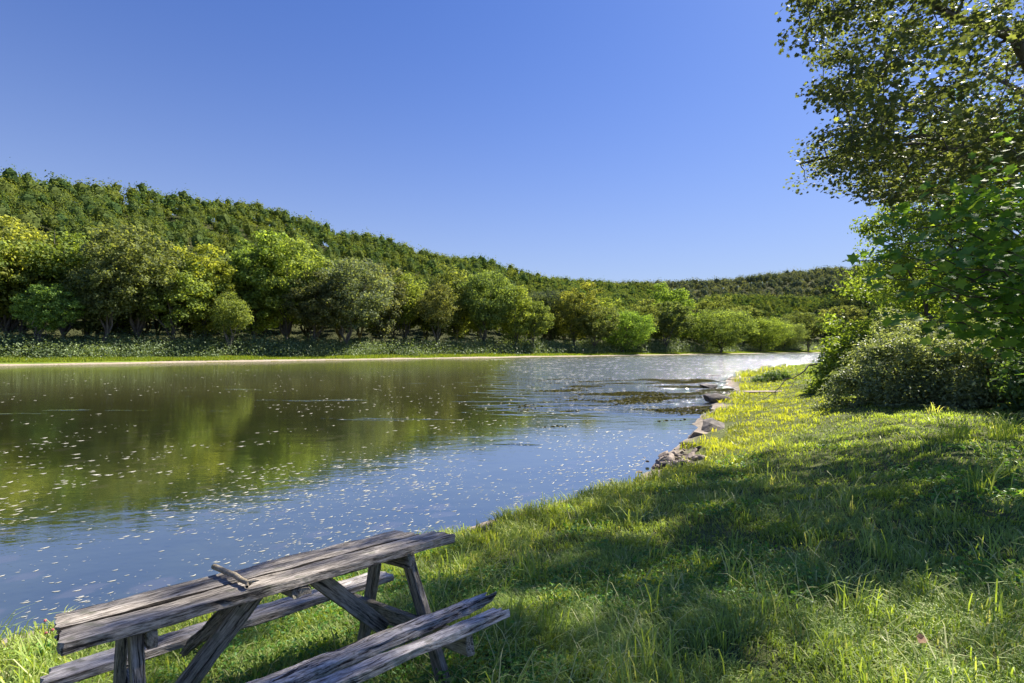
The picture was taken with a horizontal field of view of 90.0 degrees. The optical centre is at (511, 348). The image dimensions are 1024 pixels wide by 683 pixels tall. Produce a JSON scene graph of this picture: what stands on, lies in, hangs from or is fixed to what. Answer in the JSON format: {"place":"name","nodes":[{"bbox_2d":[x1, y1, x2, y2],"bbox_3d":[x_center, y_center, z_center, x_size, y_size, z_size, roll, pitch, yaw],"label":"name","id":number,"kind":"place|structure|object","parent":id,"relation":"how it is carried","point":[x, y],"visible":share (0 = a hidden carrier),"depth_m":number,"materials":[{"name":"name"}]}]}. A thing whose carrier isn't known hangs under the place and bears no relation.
{"place":"outdoors","nodes":[
{"label":"outdoors","id":0,"kind":"place"},
{"bbox_2d":[13,353,763,365],"bbox_3d":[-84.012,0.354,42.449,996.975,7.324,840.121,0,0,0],"label":"riverbed","id":1,"kind":"structure","parent":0,"point":[505,357],"depth_m":168.03,"materials":[{"name":"brown soil"}]},
{"bbox_2d":[0,204,857,345],"bbox_3d":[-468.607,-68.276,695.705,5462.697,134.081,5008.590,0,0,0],"label":"hills","id":2,"kind":"structure","parent":0,"point":[329,333],"depth_m":218.39,"materials":[{"name":"green plant"}]},
{"bbox_2d":[0,174,591,338],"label":"hillside forest","id":3,"kind":"object","parent":2,"relation":"on","point":[81,211],"visible":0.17,"depth_m":234.52,"materials":[{"name":"green plant"}]},
{"bbox_2d":[365,323,393,340],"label":"riverside tree","id":4,"kind":"object","parent":2,"relation":"on","point":[375,331],"visible":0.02,"depth_m":191.02,"materials":[{"name":"green plant"}]},
{"bbox_2d":[0,157,841,340],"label":"hillside forest","id":5,"kind":"object","parent":2,"relation":"on","point":[629,294],"visible":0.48,"depth_m":341.86,"materials":[{"name":"green plant"}]},
{"bbox_2d":[572,264,887,301],"bbox_3d":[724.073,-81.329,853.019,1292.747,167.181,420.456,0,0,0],"label":"ridge forest","id":6,"kind":"object","parent":2,"relation":"on","point":[738,285],"visible":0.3,"depth_m":854.26,"materials":[{"name":"green plant"}]},
{"bbox_2d":[0,307,884,365],"bbox_3d":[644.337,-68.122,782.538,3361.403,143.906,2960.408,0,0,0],"label":"bank","id":7,"kind":"structure","parent":0,"point":[114,362],"depth_m":122.51,"materials":[{"name":"green plant"}]},
{"bbox_2d":[0,237,15,288],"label":"riverside tree","id":8,"kind":"object","parent":7,"relation":"on","point":[6,246],"visible":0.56,"depth_m":99.18,"materials":[{"name":"green plant"}]},
{"bbox_2d":[0,265,31,331],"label":"riverside tree","id":9,"kind":"object","parent":7,"relation":"on","point":[13,320],"visible":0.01,"depth_m":110.30,"materials":[{"name":"green plant"}]},
{"bbox_2d":[0,239,69,335],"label":"riverside tree","id":10,"kind":"object","parent":7,"relation":"on","point":[20,328],"visible":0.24,"depth_m":103.67,"materials":[{"name":"green plant"}]},
{"bbox_2d":[0,214,74,337],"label":"riverside tree","id":11,"kind":"object","parent":7,"relation":"on","point":[22,234],"visible":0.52,"depth_m":104.17,"materials":[{"name":"green plant"}]},
{"bbox_2d":[8,284,86,341],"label":"riverside tree","id":12,"kind":"object","parent":7,"relation":"on","point":[38,315],"visible":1,"depth_m":96.02,"materials":[{"name":"green plant"}]},
{"bbox_2d":[5,230,102,338],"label":"riverside tree","id":13,"kind":"object","parent":7,"relation":"on","point":[56,270],"visible":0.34,"depth_m":105.65,"materials":[{"name":"green plant"}]},
{"bbox_2d":[41,242,124,337],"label":"riverside tree","id":14,"kind":"object","parent":7,"relation":"on","point":[81,326],"visible":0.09,"depth_m":112.38,"materials":[{"name":"green plant"}]},
{"bbox_2d":[78,239,114,336],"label":"riverside tree","id":15,"kind":"object","parent":7,"relation":"on","point":[100,329],"depth_m":124.21,"materials":[{"name":"green plant"}]},
{"bbox_2d":[59,247,155,342],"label":"riverside tree","id":16,"kind":"object","parent":7,"relation":"on","point":[91,283],"visible":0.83,"depth_m":102.76,"materials":[{"name":"green plant"}]},
{"bbox_2d":[84,245,149,335],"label":"riverside tree","id":17,"kind":"object","parent":7,"relation":"on","point":[123,325],"visible":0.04,"depth_m":119.45,"materials":[{"name":"green plant"}]},
{"bbox_2d":[62,220,197,339],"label":"riverside tree","id":18,"kind":"object","parent":7,"relation":"on","point":[121,242],"visible":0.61,"depth_m":107.40,"materials":[{"name":"green plant"}]},
{"bbox_2d":[105,243,163,335],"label":"riverside tree","id":19,"kind":"object","parent":7,"relation":"on","point":[138,311],"visible":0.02,"depth_m":121.97,"materials":[{"name":"green plant"}]},
{"bbox_2d":[134,318,153,339],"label":"riverside tree","id":20,"kind":"object","parent":7,"relation":"on","point":[147,329],"depth_m":138.42,"materials":[{"name":"green plant"}]},
{"bbox_2d":[139,310,174,334],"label":"riverside tree","id":21,"kind":"object","parent":7,"relation":"on","point":[156,326],"visible":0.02,"depth_m":131.88,"materials":[{"name":"green plant"}]},
{"bbox_2d":[132,258,226,343],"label":"riverside tree","id":22,"kind":"object","parent":7,"relation":"on","point":[191,290],"visible":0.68,"depth_m":112.88,"materials":[{"name":"green plant"}]},
{"bbox_2d":[158,251,220,337],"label":"riverside tree","id":23,"kind":"object","parent":7,"relation":"on","point":[184,324],"visible":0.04,"depth_m":125.62,"materials":[{"name":"green plant"}]},
{"bbox_2d":[165,243,243,340],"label":"riverside tree","id":24,"kind":"object","parent":7,"relation":"on","point":[228,273],"visible":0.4,"depth_m":120.05,"materials":[{"name":"green plant"}]},
{"bbox_2d":[183,255,253,337],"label":"riverside tree","id":25,"kind":"object","parent":7,"relation":"on","point":[224,259],"visible":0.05,"depth_m":129.43,"materials":[{"name":"green plant"}]},
{"bbox_2d":[205,291,253,351],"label":"riverside tree","id":26,"kind":"object","parent":7,"relation":"on","point":[231,318],"visible":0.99,"depth_m":115.45,"materials":[{"name":"green plant"}]},
{"bbox_2d":[224,261,283,335],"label":"riverside tree","id":27,"kind":"object","parent":7,"relation":"on","point":[266,318],"visible":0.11,"depth_m":132.78,"materials":[{"name":"green plant"}]},
{"bbox_2d":[226,228,298,345],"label":"riverside tree","id":28,"kind":"object","parent":7,"relation":"on","point":[236,257],"visible":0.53,"depth_m":129.35,"materials":[{"name":"green plant"}]},
{"bbox_2d":[236,235,336,338],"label":"riverside tree","id":29,"kind":"object","parent":7,"relation":"on","point":[299,268],"visible":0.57,"depth_m":131.01,"materials":[{"name":"green plant"}]},
{"bbox_2d":[269,262,306,340],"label":"riverside tree","id":30,"kind":"object","parent":7,"relation":"on","point":[291,320],"visible":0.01,"depth_m":155.13,"materials":[{"name":"green plant"}]},
{"bbox_2d":[279,270,350,343],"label":"riverside tree","id":31,"kind":"object","parent":7,"relation":"on","point":[313,311],"visible":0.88,"depth_m":129.15,"materials":[{"name":"green plant"}]},
{"bbox_2d":[298,256,334,342],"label":"riverside tree","id":32,"kind":"object","parent":7,"relation":"on","point":[304,330],"visible":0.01,"depth_m":172.59,"materials":[{"name":"green plant"}]},
{"bbox_2d":[314,267,356,342],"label":"riverside tree","id":33,"kind":"object","parent":7,"relation":"on","point":[316,330],"depth_m":162.97,"materials":[{"name":"plant"}]},
{"bbox_2d":[327,266,359,340],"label":"riverside tree","id":34,"kind":"object","parent":7,"relation":"on","point":[337,332],"visible":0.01,"depth_m":169.86,"materials":[{"name":"plant"}]},
{"bbox_2d":[308,256,395,347],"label":"riverside tree","id":35,"kind":"object","parent":7,"relation":"on","point":[360,306],"visible":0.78,"depth_m":134.90,"materials":[{"name":"green plant"}]},
{"bbox_2d":[352,272,378,343],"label":"riverside tree","id":36,"kind":"object","parent":7,"relation":"on","point":[359,333],"depth_m":181.96,"materials":[{"name":"plant"}]},
{"bbox_2d":[355,260,408,344],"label":"riverside tree","id":37,"kind":"object","parent":7,"relation":"on","point":[392,309],"visible":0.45,"depth_m":150.96,"materials":[{"name":"green plant"}]},
{"bbox_2d":[383,292,415,341],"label":"riverside tree","id":38,"kind":"object","parent":7,"relation":"on","point":[394,325],"visible":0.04,"depth_m":166.45,"materials":[{"name":"green plant"}]},
{"bbox_2d":[383,270,428,343],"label":"riverside tree","id":39,"kind":"object","parent":7,"relation":"on","point":[415,291],"visible":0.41,"depth_m":159.76,"materials":[{"name":"green plant"}]},
{"bbox_2d":[400,282,426,340],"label":"riverside tree","id":40,"kind":"object","parent":7,"relation":"on","point":[412,325],"visible":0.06,"depth_m":178.49,"materials":[{"name":"green plant"}]},
{"bbox_2d":[0,349,841,362],"bbox_3d":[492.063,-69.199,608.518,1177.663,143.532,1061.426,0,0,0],"label":"bank grass","id":41,"kind":"structure","parent":7,"relation":"on","point":[18,359],"depth_m":115.70,"materials":[{"name":"green plant"}]},
{"bbox_2d":[419,325,432,339],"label":"riverside tree","id":42,"kind":"object","parent":7,"relation":"on","point":[425,335],"depth_m":194.38,"materials":[{"name":"green plant"}]},
{"bbox_2d":[412,279,458,342],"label":"riverside tree","id":43,"kind":"object","parent":7,"relation":"on","point":[424,324],"visible":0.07,"depth_m":177.96,"materials":[{"name":"green plant"}]},
{"bbox_2d":[411,281,461,342],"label":"riverside tree","id":44,"kind":"object","parent":7,"relation":"on","point":[433,311],"visible":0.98,"depth_m":156.64,"materials":[{"name":"green plant"}]},
{"bbox_2d":[0,325,880,359],"bbox_3d":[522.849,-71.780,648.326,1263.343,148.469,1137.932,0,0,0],"label":"thicket","id":45,"kind":"object","parent":7,"relation":"on","point":[60,346],"visible":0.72,"depth_m":124.30,"materials":[{"name":"green plant"}]},
{"bbox_2d":[426,262,475,342],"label":"riverside tree","id":46,"kind":"object","parent":7,"relation":"on","point":[458,327],"visible":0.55,"depth_m":176.36,"materials":[{"name":"green plant"}]},
{"bbox_2d":[449,293,473,338],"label":"riverside tree","id":47,"kind":"object","parent":7,"relation":"on","point":[469,330],"visible":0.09,"depth_m":188.16,"materials":[{"name":"green plant"}]},
{"bbox_2d":[467,298,493,341],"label":"riverside tree","id":48,"kind":"object","parent":7,"relation":"on","point":[473,327],"visible":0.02,"depth_m":191.90,"materials":[{"name":"green plant"}]},
{"bbox_2d":[455,269,517,343],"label":"riverside tree","id":49,"kind":"object","parent":7,"relation":"on","point":[484,313],"visible":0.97,"depth_m":170.52,"materials":[{"name":"green plant"}]},
{"bbox_2d":[498,307,521,337],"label":"riverside tree","id":50,"kind":"object","parent":7,"relation":"on","point":[502,331],"visible":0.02,"depth_m":200.29,"materials":[{"name":"green plant"}]},
{"bbox_2d":[492,279,537,349],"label":"riverside tree","id":51,"kind":"object","parent":7,"relation":"on","point":[514,322],"visible":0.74,"depth_m":175.58,"materials":[{"name":"green plant"}]},
{"bbox_2d":[516,301,555,351],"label":"riverside tree","id":52,"kind":"object","parent":7,"relation":"on","point":[537,327],"visible":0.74,"depth_m":178.96,"materials":[{"name":"green plant"}]},
{"bbox_2d":[533,295,564,340],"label":"riverside tree","id":53,"kind":"object","parent":7,"relation":"on","point":[553,328],"visible":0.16,"depth_m":217.62,"materials":[{"name":"green plant"}]},
{"bbox_2d":[524,287,582,342],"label":"riverside tree","id":54,"kind":"object","parent":7,"relation":"on","point":[540,296],"visible":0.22,"depth_m":215.89,"materials":[{"name":"green plant"}]},
{"bbox_2d":[548,280,602,347],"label":"riverside tree","id":55,"kind":"object","parent":7,"relation":"on","point":[569,306],"visible":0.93,"depth_m":200.26,"materials":[{"name":"green plant"}]},
{"bbox_2d":[572,304,621,347],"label":"riverside tree","id":56,"kind":"object","parent":7,"relation":"on","point":[596,326],"visible":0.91,"depth_m":197.41,"materials":[{"name":"green plant"}]},
{"bbox_2d":[594,296,625,340],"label":"riverside tree","id":57,"kind":"object","parent":7,"relation":"on","point":[609,304],"visible":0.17,"depth_m":232.98,"materials":[{"name":"green plant"}]},
{"bbox_2d":[595,308,658,351],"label":"riverside tree","id":58,"kind":"object","parent":7,"relation":"on","point":[627,321],"visible":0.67,"depth_m":205.88,"materials":[{"name":"green plant"}]},
{"bbox_2d":[625,298,660,347],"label":"riverside tree","id":59,"kind":"object","parent":7,"relation":"on","point":[642,311],"visible":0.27,"depth_m":221.99,"materials":[{"name":"green plant"}]},
{"bbox_2d":[642,301,699,347],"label":"riverside tree","id":60,"kind":"object","parent":7,"relation":"on","point":[683,314],"visible":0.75,"depth_m":229.26,"materials":[{"name":"green plant"}]},
{"bbox_2d":[647,282,701,342],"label":"riverside tree","id":61,"kind":"object","parent":7,"relation":"on","point":[675,295],"visible":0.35,"depth_m":258.10,"materials":[{"name":"green plant"}]},
{"bbox_2d":[677,303,698,341],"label":"riverside tree","id":62,"kind":"object","parent":7,"relation":"on","point":[682,337],"visible":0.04,"depth_m":297.30,"materials":[{"name":"green plant"}]},
{"bbox_2d":[683,309,715,341],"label":"riverside tree","id":63,"kind":"object","parent":7,"relation":"on","point":[696,310],"visible":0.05,"depth_m":276.75,"materials":[{"name":"green plant"}]},
{"bbox_2d":[693,294,737,340],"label":"riverside tree","id":64,"kind":"object","parent":7,"relation":"on","point":[715,304],"visible":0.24,"depth_m":290.78,"materials":[{"name":"green plant"}]},
{"bbox_2d":[683,307,761,352],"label":"riverside tree","id":65,"kind":"object","parent":7,"relation":"on","point":[703,328],"visible":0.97,"depth_m":249.90,"materials":[{"name":"green plant"}]},
{"bbox_2d":[728,305,761,346],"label":"riverside tree","id":66,"kind":"object","parent":7,"relation":"on","point":[755,313],"visible":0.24,"depth_m":301.70,"materials":[{"name":"green plant"}]},
{"bbox_2d":[740,316,797,350],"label":"riverside tree","id":67,"kind":"object","parent":7,"relation":"on","point":[770,336],"visible":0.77,"depth_m":292.90,"materials":[{"name":"green plant"}]},
{"bbox_2d":[757,320,810,349],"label":"riverside tree","id":68,"kind":"object","parent":7,"relation":"on","point":[789,342],"visible":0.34,"depth_m":315.67,"materials":[{"name":"green plant"}]},
{"bbox_2d":[780,311,827,350],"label":"riverside tree","id":69,"kind":"object","parent":7,"relation":"on","point":[810,322],"visible":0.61,"depth_m":335.34,"materials":[{"name":"green plant"}]},
{"bbox_2d":[815,305,867,337],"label":"riverside tree","id":70,"kind":"object","parent":7,"relation":"on","point":[856,313],"visible":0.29,"depth_m":401.71,"materials":[{"name":"green plant"}]},
{"bbox_2d":[0,352,901,638],"bbox_3d":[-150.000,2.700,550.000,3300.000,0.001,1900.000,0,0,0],"label":"water","id":71,"kind":"structure","parent":0,"point":[244,420],"depth_m":13.42,"materials":[{"name":"blue liquid"}]},
{"bbox_2d":[0,370,686,624],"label":"floating flecks","id":72,"kind":"object","parent":71,"relation":"on","point":[314,495],"visible":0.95,"depth_m":9.93,"materials":[{"name":"white"}]},
{"bbox_2d":[514,378,733,426],"bbox_3d":[8.475,2.688,31.762,17.189,0.046,28.554,0,0,0],"label":"river weed","id":73,"kind":"object","parent":71,"relation":"on","point":[657,399],"visible":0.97,"depth_m":29.86,"materials":[{"name":"green plant"}]},
{"bbox_2d":[491,354,813,413],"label":"riffle foam","id":74,"kind":"object","parent":71,"relation":"on","point":[650,369],"visible":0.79,"depth_m":76.39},
{"bbox_2d":[658,450,667,457],"bbox_3d":[3.754,2.625,12.680,0.430,0.118,0.252,-14,-14,-47],"label":"shore stone","id":75,"kind":"object","parent":71,"relation":"on","point":[663,454],"visible":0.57,"depth_m":12.57,"materials":[{"name":"grey stone"}]},
{"bbox_2d":[699,383,717,387],"bbox_3d":[13.572,2.627,35.313,1.187,0.376,1.275,0,0,10],"label":"rock","id":76,"kind":"object","parent":71,"relation":"in","point":[706,385],"visible":0.84,"depth_m":34.94,"materials":[{"name":"grey stone"}]},
{"bbox_2d":[0,363,1023,682],"bbox_3d":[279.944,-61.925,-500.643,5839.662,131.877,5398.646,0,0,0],"label":"ground","id":77,"kind":"structure","parent":0,"point":[698,423],"depth_m":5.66,"materials":[{"name":"green plant"}]},
{"bbox_2d":[43,619,55,653],"bbox_3d":[-3.601,2.269,4.016,0.089,0.301,0.100,0,0,40],"label":"pink flower","id":78,"kind":"object","parent":77,"relation":"on","point":[52,629],"visible":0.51,"depth_m":4.01,"materials":[{"name":"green plant"}]},
{"bbox_2d":[40,530,509,682],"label":"picnic table","id":79,"kind":"object","parent":77,"relation":"on","point":[130,626],"visible":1,"depth_m":2.52,"materials":[{"name":"grey wood"}]},
{"bbox_2d":[211,564,258,587],"bbox_3d":[-1.439,1.158,2.615,0.644,0.138,0.058,0,0,44],"label":"stick","id":80,"kind":"object","parent":79,"relation":"on","point":[233,574],"visible":1,"depth_m":2.57,"materials":[{"name":"grey wood"}]},
{"bbox_2d":[665,453,674,460],"bbox_3d":[3.518,2.499,11.459,0.296,0.183,0.496,-50,-8,31],"label":"shore stone","id":81,"kind":"object","parent":77,"relation":"on","point":[670,457],"visible":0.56,"depth_m":11.36,"materials":[{"name":"grey stone"}]},
{"bbox_2d":[688,430,707,438],"bbox_3d":[5.713,2.620,15.359,0.941,0.325,0.657,0,0,10],"label":"rock","id":82,"kind":"object","parent":77,"relation":"on","point":[695,433],"visible":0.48,"depth_m":15.13,"materials":[{"name":"grey stone"}]},
{"bbox_2d":[692,455,706,459],"bbox_3d":[4.242,2.414,11.411,0.462,0.095,0.209,7,16,0],"label":"shore stone","id":83,"kind":"object","parent":77,"relation":"on","point":[700,457],"visible":0.58,"depth_m":11.36,"materials":[{"name":"grey stone"}]},
{"bbox_2d":[701,418,724,431],"bbox_3d":[6.262,2.493,15.862,0.697,0.571,1.471,0,0,25],"label":"rock","id":84,"kind":"object","parent":77,"relation":"on","point":[708,424],"visible":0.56,"depth_m":15.69,"materials":[{"name":"grey stone"}]},
{"bbox_2d":[703,393,730,402],"bbox_3d":[10.388,2.514,25.546,2.222,0.578,1.118,2,3,-40],"label":"rock","id":85,"kind":"object","parent":77,"relation":"on","point":[714,397],"visible":0.74,"depth_m":24.91,"materials":[{"name":"grey stone"}]},
{"bbox_2d":[743,390,781,392],"bbox_3d":[13.828,2.391,28.034,2.674,0.162,0.607,0,0,-5],"label":"rock","id":86,"kind":"object","parent":77,"relation":"on","point":[756,391],"visible":0.73,"depth_m":27.81,"materials":[{"name":"beige stone"}]},
{"bbox_2d":[750,368,791,381],"bbox_3d":[18.590,1.958,36.423,2.768,1.114,2.193,0,0,0],"label":"weed bush","id":87,"kind":"object","parent":77,"relation":"on","point":[776,375],"visible":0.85,"depth_m":35.97,"materials":[{"name":"green plant"}]},
{"bbox_2d":[763,363,817,399],"bbox_3d":[11.802,1.466,21.743,2.652,1.654,0.460,0,0,-5],"label":"dead branch","id":88,"kind":"object","parent":77,"relation":"on","point":[808,365],"visible":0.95,"depth_m":21.75,"materials":[{"name":"brown wood"}]},
{"bbox_2d":[780,279,914,341],"bbox_3d":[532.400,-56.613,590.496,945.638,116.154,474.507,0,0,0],"label":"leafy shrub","id":89,"kind":"object","parent":77,"relation":"on","point":[858,303],"visible":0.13,"depth_m":529.32,"materials":[{"name":"green plant"}]},
{"bbox_2d":[801,285,925,393],"bbox_3d":[15.201,-0.274,21.791,4.735,4.748,5.186,0,0,0],"label":"leafy shrub","id":90,"kind":"object","parent":77,"relation":"on","point":[830,358],"visible":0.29,"depth_m":21.91,"materials":[{"name":"green plant"}]},
{"bbox_2d":[774,0,1023,281],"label":"shade tree","id":91,"kind":"object","parent":77,"relation":"on","point":[941,146],"visible":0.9,"depth_m":9.13,"materials":[{"name":"green plant"}]},
{"bbox_2d":[816,251,990,342],"bbox_3d":[32.701,-3.056,40.636,13.183,9.732,11.312,0,0,0],"label":"broadleaf tree","id":92,"kind":"object","parent":77,"relation":"on","point":[857,289],"visible":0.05,"depth_m":42.23,"materials":[{"name":"green plant"}]},
{"bbox_2d":[811,306,999,409],"bbox_3d":[11.715,0.323,15.218,4.647,3.284,4.058,0,0,0],"label":"vine shrub","id":93,"kind":"object","parent":77,"relation":"on","point":[874,375],"visible":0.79,"depth_m":14.59,"materials":[{"name":"green plant"}]},
{"bbox_2d":[916,633,927,642],"bbox_3d":[2.199,1.557,2.747,0.075,0.018,0.050,-14,25,-34],"label":"fallen leaf","id":94,"kind":"object","parent":77,"relation":"on","point":[920,637],"visible":1,"depth_m":2.75,"materials":[{"name":"brown plant"}]},
{"bbox_2d":[834,165,1023,323],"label":"broadleaf tree","id":95,"kind":"object","parent":77,"relation":"on","point":[867,230],"visible":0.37,"depth_m":27.05,"materials":[{"name":"green plant"}]},
{"bbox_2d":[843,132,1023,382],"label":"young maple","id":96,"kind":"object","parent":77,"relation":"on","point":[1008,301],"visible":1,"depth_m":5.88,"materials":[{"name":"green plant"}]},
{"bbox_2d":[896,283,1001,372],"bbox_3d":[17.337,-0.387,19.621,4.798,4.163,5.306,0,0,44],"label":"leafy shrub","id":97,"kind":"object","parent":77,"relation":"on","point":[942,317],"visible":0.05,"depth_m":19.48,"materials":[{"name":"green plant"}]},
{"bbox_2d":[880,72,1023,286],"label":"broadleaf tree","id":98,"kind":"object","parent":77,"relation":"on","point":[1010,192],"visible":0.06,"depth_m":27.24,"materials":[{"name":"green plant"}]},
{"bbox_2d":[898,310,1022,410],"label":"vine shrub","id":99,"kind":"object","parent":77,"relation":"on","point":[965,395],"visible":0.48,"depth_m":13.35,"materials":[{"name":"green plant"}]},
{"bbox_2d":[974,305,1023,417],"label":"dark shrub","id":100,"kind":"object","parent":77,"relation":"on","point":[1010,384],"visible":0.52,"depth_m":11.71,"materials":[{"name":"green plant"}]},
{"bbox_2d":[984,262,1023,394],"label":"dark shrub","id":101,"kind":"object","parent":77,"relation":"on","point":[1002,317],"visible":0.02,"depth_m":15.53,"materials":[{"name":"green plant"}]},
{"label":"shore stone","id":102,"kind":"object","parent":77,"relation":"on","visible":0},
{"bbox_2d":[687,452,694,457],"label":"shore stone","id":103,"kind":"object","parent":102,"relation":"on","point":[689,455],"visible":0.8,"depth_m":11.59,"materials":[{"name":"grey stone"}]},
{"bbox_2d":[0,0,1023,282],"label":"sky","id":104,"kind":"structure","parent":0,"point":[616,140],"materials":[{"name":"blue"}]}
]}

